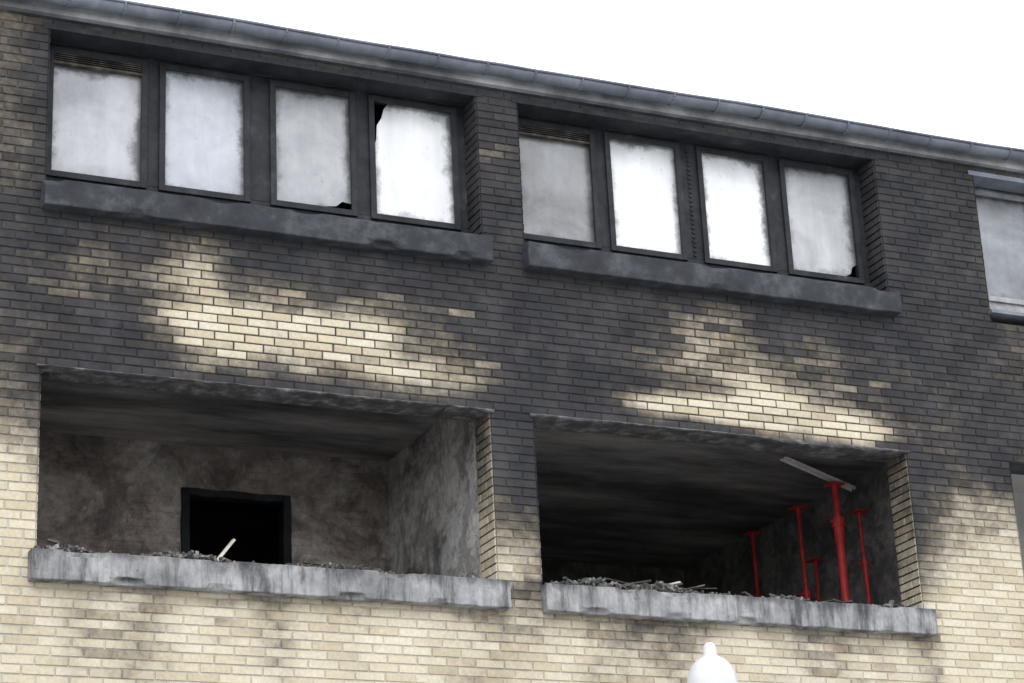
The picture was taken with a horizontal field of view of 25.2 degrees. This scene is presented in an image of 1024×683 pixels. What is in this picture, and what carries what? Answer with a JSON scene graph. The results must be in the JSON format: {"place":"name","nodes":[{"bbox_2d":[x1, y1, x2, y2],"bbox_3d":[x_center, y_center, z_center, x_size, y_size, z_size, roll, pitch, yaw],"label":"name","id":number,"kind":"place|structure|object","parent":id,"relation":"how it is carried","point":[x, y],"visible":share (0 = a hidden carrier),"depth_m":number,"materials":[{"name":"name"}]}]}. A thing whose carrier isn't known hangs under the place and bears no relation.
{"place":"outdoors","nodes":[
{"label":"outdoors","id":0,"kind":"place"},
{"bbox_2d":[36,431,186,555],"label":"room back wall","id":1,"kind":"structure","parent":0,"point":[108,494],"depth_m":18.46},
{"bbox_2d":[187,444,283,495],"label":"room back wall","id":2,"kind":"structure","parent":0,"point":[229,469],"depth_m":18.98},
{"bbox_2d":[190,488,282,505],"bbox_3d":[-2.289,1.284,18.935,0.803,0.072,0.139,6,-22,-23],"label":"door frame head","id":3,"kind":"object","parent":2,"relation":"attached to","point":[234,497],"depth_m":18.89},
{"bbox_2d":[284,453,390,571],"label":"room back wall","id":4,"kind":"structure","parent":0,"point":[340,510],"depth_m":19.24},
{"bbox_2d":[278,495,292,564],"bbox_3d":[-1.841,2.340,18.731,0.081,2.225,0.140,6,-22,-23],"label":"door frame jamb","id":5,"kind":"object","parent":4,"relation":"attached to","point":[285,531],"depth_m":18.97,"materials":[{"name":"black wood"}]},
{"bbox_2d":[388,419,480,577],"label":"room side wall","id":6,"kind":"structure","parent":0,"point":[434,529],"depth_m":18.48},
{"bbox_2d":[128,0,1023,148],"label":"sky","id":7,"kind":"structure","parent":0,"point":[946,68],"materials":[{"name":"white"}]},
{"bbox_2d":[541,560,684,587],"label":"room back wall","id":8,"kind":"structure","parent":0,"point":[553,571],"depth_m":23.11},
{"bbox_2d":[687,642,737,682],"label":"street lamp","id":9,"kind":"object","parent":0,"point":[710,665],"visible":1,"depth_m":13.82,"materials":[{"name":"paint"}]},
{"bbox_2d":[684,462,901,605],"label":"room side wall","id":10,"kind":"structure","parent":0,"point":[730,569],"depth_m":21.11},
{"bbox_2d":[848,266,855,277],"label":"room side wall","id":11,"kind":"structure","parent":0,"point":[853,273],"depth_m":20.14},
{"bbox_2d":[1011,474,1023,493],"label":"room ceiling","id":12,"kind":"structure","parent":0,"point":[1018,483],"depth_m":21.09,"materials":[{"name":"grey paint"}]},
{"label":"ground","id":13,"kind":"structure","parent":0,"visible":0},
{"bbox_2d":[41,42,1023,606],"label":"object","id":14,"kind":"object","parent":13,"relation":"on","point":[1017,468],"visible":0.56,"depth_m":18.66,"materials":[{"name":"concrete"}]},
{"bbox_2d":[54,54,385,209],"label":"room ceiling","id":15,"kind":"structure","parent":14,"relation":"attached to","point":[378,110],"depth_m":17.91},
{"bbox_2d":[39,380,441,461],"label":"room ceiling","id":16,"kind":"structure","parent":14,"relation":"attached to","point":[121,412],"depth_m":18.41,"materials":[{"name":"grey concrete"}]},
{"bbox_2d":[180,487,189,553],"bbox_3d":[-2.636,2.249,18.386,0.082,2.226,0.140,6,-22,-23],"label":"door frame","id":17,"kind":"object","parent":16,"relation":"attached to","point":[185,516],"visible":0.33,"depth_m":18.62,"materials":[{"name":"black wood"}]},
{"label":"room floor","id":18,"kind":"structure","parent":16,"relation":"attached to","visible":0},
{"bbox_2d":[189,499,278,563],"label":"hall","id":19,"kind":"structure","parent":18,"relation":"on","point":[216,528],"depth_m":20.51,"materials":[{"name":"black"}]},
{"bbox_2d":[46,43,467,232],"bbox_3d":[-1.928,-1.404,17.613,3.412,1.391,0.060,6,-22,-23],"label":"window frame","id":20,"kind":"object","parent":14,"relation":"attached to","point":[259,142],"visible":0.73,"depth_m":17.68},
{"bbox_2d":[54,52,141,77],"bbox_3d":[-3.119,-2.091,17.275,0.670,0.102,0.040,6,-22,-23],"label":"vent louvre","id":21,"kind":"object","parent":20,"relation":"attached to","point":[97,68],"visible":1,"depth_m":17.25,"materials":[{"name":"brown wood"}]},
{"bbox_2d":[46,45,460,230],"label":"window sashes","id":22,"kind":"object","parent":20,"relation":"in","point":[246,196],"depth_m":17.59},
{"bbox_2d":[51,65,140,180],"bbox_3d":[-3.110,-1.617,17.131,0.706,0.915,0.006,6,-22,-23],"label":"window pane","id":23,"kind":"object","parent":22,"relation":"in","point":[96,128],"visible":0.93,"depth_m":17.14,"materials":[{"name":"white glass"}]},
{"bbox_2d":[165,70,243,194],"bbox_3d":[-2.353,-1.574,17.478,0.656,1.005,0.006,6,-22,-23],"label":"window pane","id":24,"kind":"object","parent":22,"relation":"in","point":[204,143],"visible":1,"depth_m":17.48,"materials":[{"name":"white glass"}]},
{"bbox_2d":[276,87,350,206],"bbox_3d":[-1.558,-1.484,17.826,0.646,1.005,0.006,6,-22,-23],"label":"window pane","id":25,"kind":"object","parent":22,"relation":"in","point":[313,146],"visible":1,"depth_m":17.84,"materials":[{"name":"white glass"}]},
{"bbox_2d":[375,104,454,223],"bbox_3d":[-0.787,-1.396,18.163,0.689,1.005,0.006,6,-22,-23],"label":"window pane","id":26,"kind":"object","parent":22,"relation":"in","point":[414,170],"visible":1,"depth_m":18.17,"materials":[{"name":"white glass"}]},
{"bbox_2d":[43,22,481,106],"bbox_3d":[-1.892,-2.121,17.716,3.530,0.042,0.204,6,-22,-23],"label":"window lintel","id":27,"kind":"structure","parent":14,"relation":"attached to","point":[100,40],"depth_m":17.65,"materials":[{"name":"black concrete"}]},
{"bbox_2d":[36,364,494,422],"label":"loggia lintel","id":28,"kind":"structure","parent":14,"relation":"attached to","point":[241,391],"depth_m":16.78,"materials":[{"name":"grey concrete"}]},
{"bbox_2d":[41,180,493,265],"bbox_3d":[-1.808,-0.843,17.205,3.506,0.214,0.353,6,-22,-23],"label":"window sill","id":29,"kind":"structure","parent":14,"relation":"attached to","point":[128,204],"depth_m":17.02,"materials":[{"name":"concrete"}]},
{"bbox_2d":[27,548,511,610],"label":"loggia sill","id":30,"kind":"structure","parent":14,"relation":"on","point":[162,573],"depth_m":16.07,"materials":[{"name":"concrete"}]},
{"bbox_2d":[217,539,235,560],"bbox_3d":[-2.068,1.520,16.336,0.200,0.248,0.046,6,-22,-23],"label":"timber batten","id":31,"kind":"object","parent":30,"relation":"on","point":[227,547],"visible":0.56,"depth_m":16.35,"materials":[{"name":"beige wood"}]},
{"bbox_2d":[33,538,474,577],"bbox_3d":[-1.797,1.609,16.357,3.354,0.155,0.428,6,-22,-23],"label":"debris pile","id":32,"kind":"object","parent":30,"relation":"on","point":[59,545],"visible":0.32,"depth_m":16.04,"materials":[{"name":"grey wood"}]},
{"bbox_2d":[0,9,1023,682],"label":"brick facing","id":33,"kind":"object","parent":14,"relation":"attached to","point":[930,377],"visible":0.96,"depth_m":17.42,"materials":[{"name":"brick"}]},
{"bbox_2d":[518,126,586,140],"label":"room ceiling","id":34,"kind":"structure","parent":14,"relation":"attached to","point":[552,133],"depth_m":19.32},
{"bbox_2d":[518,116,870,286],"bbox_3d":[1.504,-1.015,19.113,3.362,1.391,0.060,6,-22,-23],"label":"window frame","id":35,"kind":"object","parent":14,"relation":"attached to","point":[776,209],"visible":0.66,"depth_m":19.19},
{"bbox_2d":[518,124,589,145],"bbox_3d":[0.330,-1.700,18.782,0.660,0.102,0.040,6,-22,-23],"label":"vent louvre","id":36,"kind":"object","parent":35,"relation":"attached to","point":[554,138],"visible":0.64,"depth_m":18.77,"materials":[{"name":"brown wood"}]},
{"bbox_2d":[518,118,864,284],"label":"window sashes","id":37,"kind":"object","parent":35,"relation":"in","point":[683,256],"depth_m":19.13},
{"bbox_2d":[519,136,594,241],"bbox_3d":[0.339,-1.227,18.639,0.696,0.915,0.006,6,-22,-23],"label":"window pane","id":38,"kind":"object","parent":37,"relation":"in","point":[556,184],"visible":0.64,"depth_m":18.65,"materials":[{"name":"grey glass"}]},
{"bbox_2d":[610,139,681,253],"bbox_3d":[1.084,-1.185,18.981,0.646,1.005,0.006,6,-22,-23],"label":"window pane","id":39,"kind":"object","parent":37,"relation":"in","point":[645,197],"visible":1,"depth_m":18.99,"materials":[{"name":"white glass"}]},
{"bbox_2d":[701,153,770,265],"bbox_3d":[1.868,-1.096,19.323,0.636,1.005,0.006,6,-22,-23],"label":"window pane","id":40,"kind":"object","parent":37,"relation":"in","point":[737,225],"visible":1,"depth_m":19.34,"materials":[{"name":"white glass"}]},
{"bbox_2d":[784,166,856,275],"bbox_3d":[2.624,-1.010,19.654,0.686,1.005,0.006,6,-22,-23],"label":"window pane","id":41,"kind":"object","parent":37,"relation":"in","point":[821,227],"visible":1,"depth_m":19.67,"materials":[{"name":"grey glass"}]},
{"bbox_2d":[511,97,878,167],"bbox_3d":[1.539,-1.732,19.216,3.480,0.042,0.204,6,-22,-23],"label":"window lintel","id":42,"kind":"structure","parent":14,"relation":"attached to","point":[619,122],"depth_m":19.16,"materials":[{"name":"black concrete"}]},
{"bbox_2d":[534,428,885,569],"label":"room ceiling","id":43,"kind":"structure","parent":14,"relation":"attached to","point":[622,500],"depth_m":20.91,"materials":[{"name":"black concrete"}]},
{"bbox_2d":[522,242,901,317],"bbox_3d":[1.628,-0.454,18.706,3.446,0.214,0.354,6,-22,-23],"label":"window sill","id":44,"kind":"structure","parent":14,"relation":"attached to","point":[647,271],"depth_m":18.52,"materials":[{"name":"concrete"}]},
{"bbox_2d":[529,413,909,461],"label":"loggia lintel","id":45,"kind":"structure","parent":14,"relation":"attached to","point":[766,444],"depth_m":18.30,"materials":[{"name":"grey concrete"}]},
{"bbox_2d":[541,583,937,636],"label":"loggia sill","id":46,"kind":"structure","parent":14,"relation":"attached to","point":[615,602],"depth_m":17.58,"materials":[{"name":"concrete"}]},
{"bbox_2d":[549,576,740,595],"bbox_3d":[0.967,1.909,17.560,1.694,0.149,0.425,6,-22,-23],"label":"debris pile","id":47,"kind":"object","parent":46,"relation":"on","point":[661,586],"visible":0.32,"depth_m":17.39,"materials":[{"name":"grey wood"}]},
{"bbox_2d":[741,591,918,607],"bbox_3d":[2.449,2.103,18.233,1.633,0.152,0.464,6,-22,-23],"label":"debris pile","id":48,"kind":"object","parent":46,"relation":"on","point":[782,596],"visible":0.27,"depth_m":18.09,"materials":[{"name":"grey wood"}]},
{"bbox_2d":[967,170,1023,193],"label":"window lintel","id":49,"kind":"structure","parent":14,"relation":"attached to","point":[997,182],"depth_m":20.39,"materials":[{"name":"grey concrete"}]},
{"bbox_2d":[974,188,1023,312],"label":"window frame","id":50,"kind":"object","parent":14,"relation":"attached to","point":[1006,307],"depth_m":20.19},
{"bbox_2d":[975,189,1023,305],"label":"window sashes","id":51,"kind":"object","parent":50,"relation":"in","point":[1010,198],"depth_m":20.47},
{"bbox_2d":[975,195,1023,299],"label":"window pane","id":52,"kind":"object","parent":51,"relation":"in","point":[1001,223],"visible":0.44,"depth_m":20.43,"materials":[{"name":"grey glass"}]},
{"bbox_2d":[988,309,1023,325],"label":"metal sill","id":53,"kind":"structure","parent":14,"relation":"attached to","point":[1007,317],"depth_m":19.84,"materials":[{"name":"metal"}]},
{"bbox_2d":[1014,493,1023,571],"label":"room back wall","id":54,"kind":"structure","parent":14,"relation":"attached to","point":[1019,502],"depth_m":21.30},
{"label":"room floor","id":55,"kind":"structure","parent":0,"visible":0},
{"bbox_2d":[743,531,762,596],"bbox_3d":[2.346,2.985,21.396,0.205,2.479,0.140,6,-22,-23],"label":"steel prop","id":56,"kind":"object","parent":55,"relation":"on","point":[752,534],"visible":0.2,"depth_m":21.72,"materials":[{"name":"red paint"}]},
{"bbox_2d":[787,505,814,600],"bbox_3d":[2.671,2.658,20.503,0.205,2.439,0.140,6,-22,-23],"label":"steel prop","id":57,"kind":"object","parent":55,"relation":"on","point":[806,593],"visible":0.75,"depth_m":20.77,"materials":[{"name":"red paint"}]},
{"bbox_2d":[806,558,825,601],"bbox_3d":[2.817,2.937,20.640,0.205,1.999,0.140,6,-22,-23],"label":"steel prop","id":58,"kind":"object","parent":55,"relation":"on","point":[815,561],"visible":0.23,"depth_m":20.93,"materials":[{"name":"red paint"}]},
{"bbox_2d":[824,482,850,603],"bbox_3d":[2.885,2.377,19.716,0.205,2.399,0.140,6,-22,-23],"label":"steel prop","id":59,"kind":"object","parent":55,"relation":"on","point":[837,520],"visible":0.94,"depth_m":19.93,"materials":[{"name":"red paint"}]},
{"bbox_2d":[780,457,855,491],"bbox_3d":[2.680,1.157,20.100,0.713,0.256,0.070,6,-22,-23],"label":"steel channel","id":60,"kind":"object","parent":59,"relation":"on","point":[811,470],"visible":1,"depth_m":20.09,"materials":[{"name":"grey metal"}]},
{"bbox_2d":[848,509,872,604],"bbox_3d":[3.121,2.535,19.885,0.205,2.199,0.140,6,-22,-23],"label":"steel prop","id":61,"kind":"object","parent":55,"relation":"on","point":[864,561],"visible":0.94,"depth_m":20.11,"materials":[{"name":"red paint"}]},
{"bbox_3d":[-2.290,4.531,21.610,25.660,9.960,11.008,6,-22,-23],"label":"side and rear walls","id":62,"kind":"object","parent":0,"visible":0},
{"bbox_3d":[-2.531,-0.782,23.539,26.060,1.325,11.700,6,-22,-23],"label":"roof","id":63,"kind":"object","parent":62,"relation":"on","visible":0},
{"bbox_2d":[0,0,1023,172],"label":"fascia","id":64,"kind":"structure","parent":63,"relation":"attached to","point":[243,41],"depth_m":18.37,"materials":[{"name":"grey metal"}]},
{"bbox_2d":[27,0,1023,161],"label":"gutter","id":65,"kind":"object","parent":64,"relation":"attached to","point":[307,38],"visible":1,"depth_m":18.38,"materials":[{"name":"metal"}]},
{"bbox_2d":[65,0,1011,160],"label":"gutter brackets","id":66,"kind":"object","parent":63,"relation":"attached to","point":[388,53],"visible":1,"depth_m":18.55,"materials":[{"name":"grey metal"}]}
]}

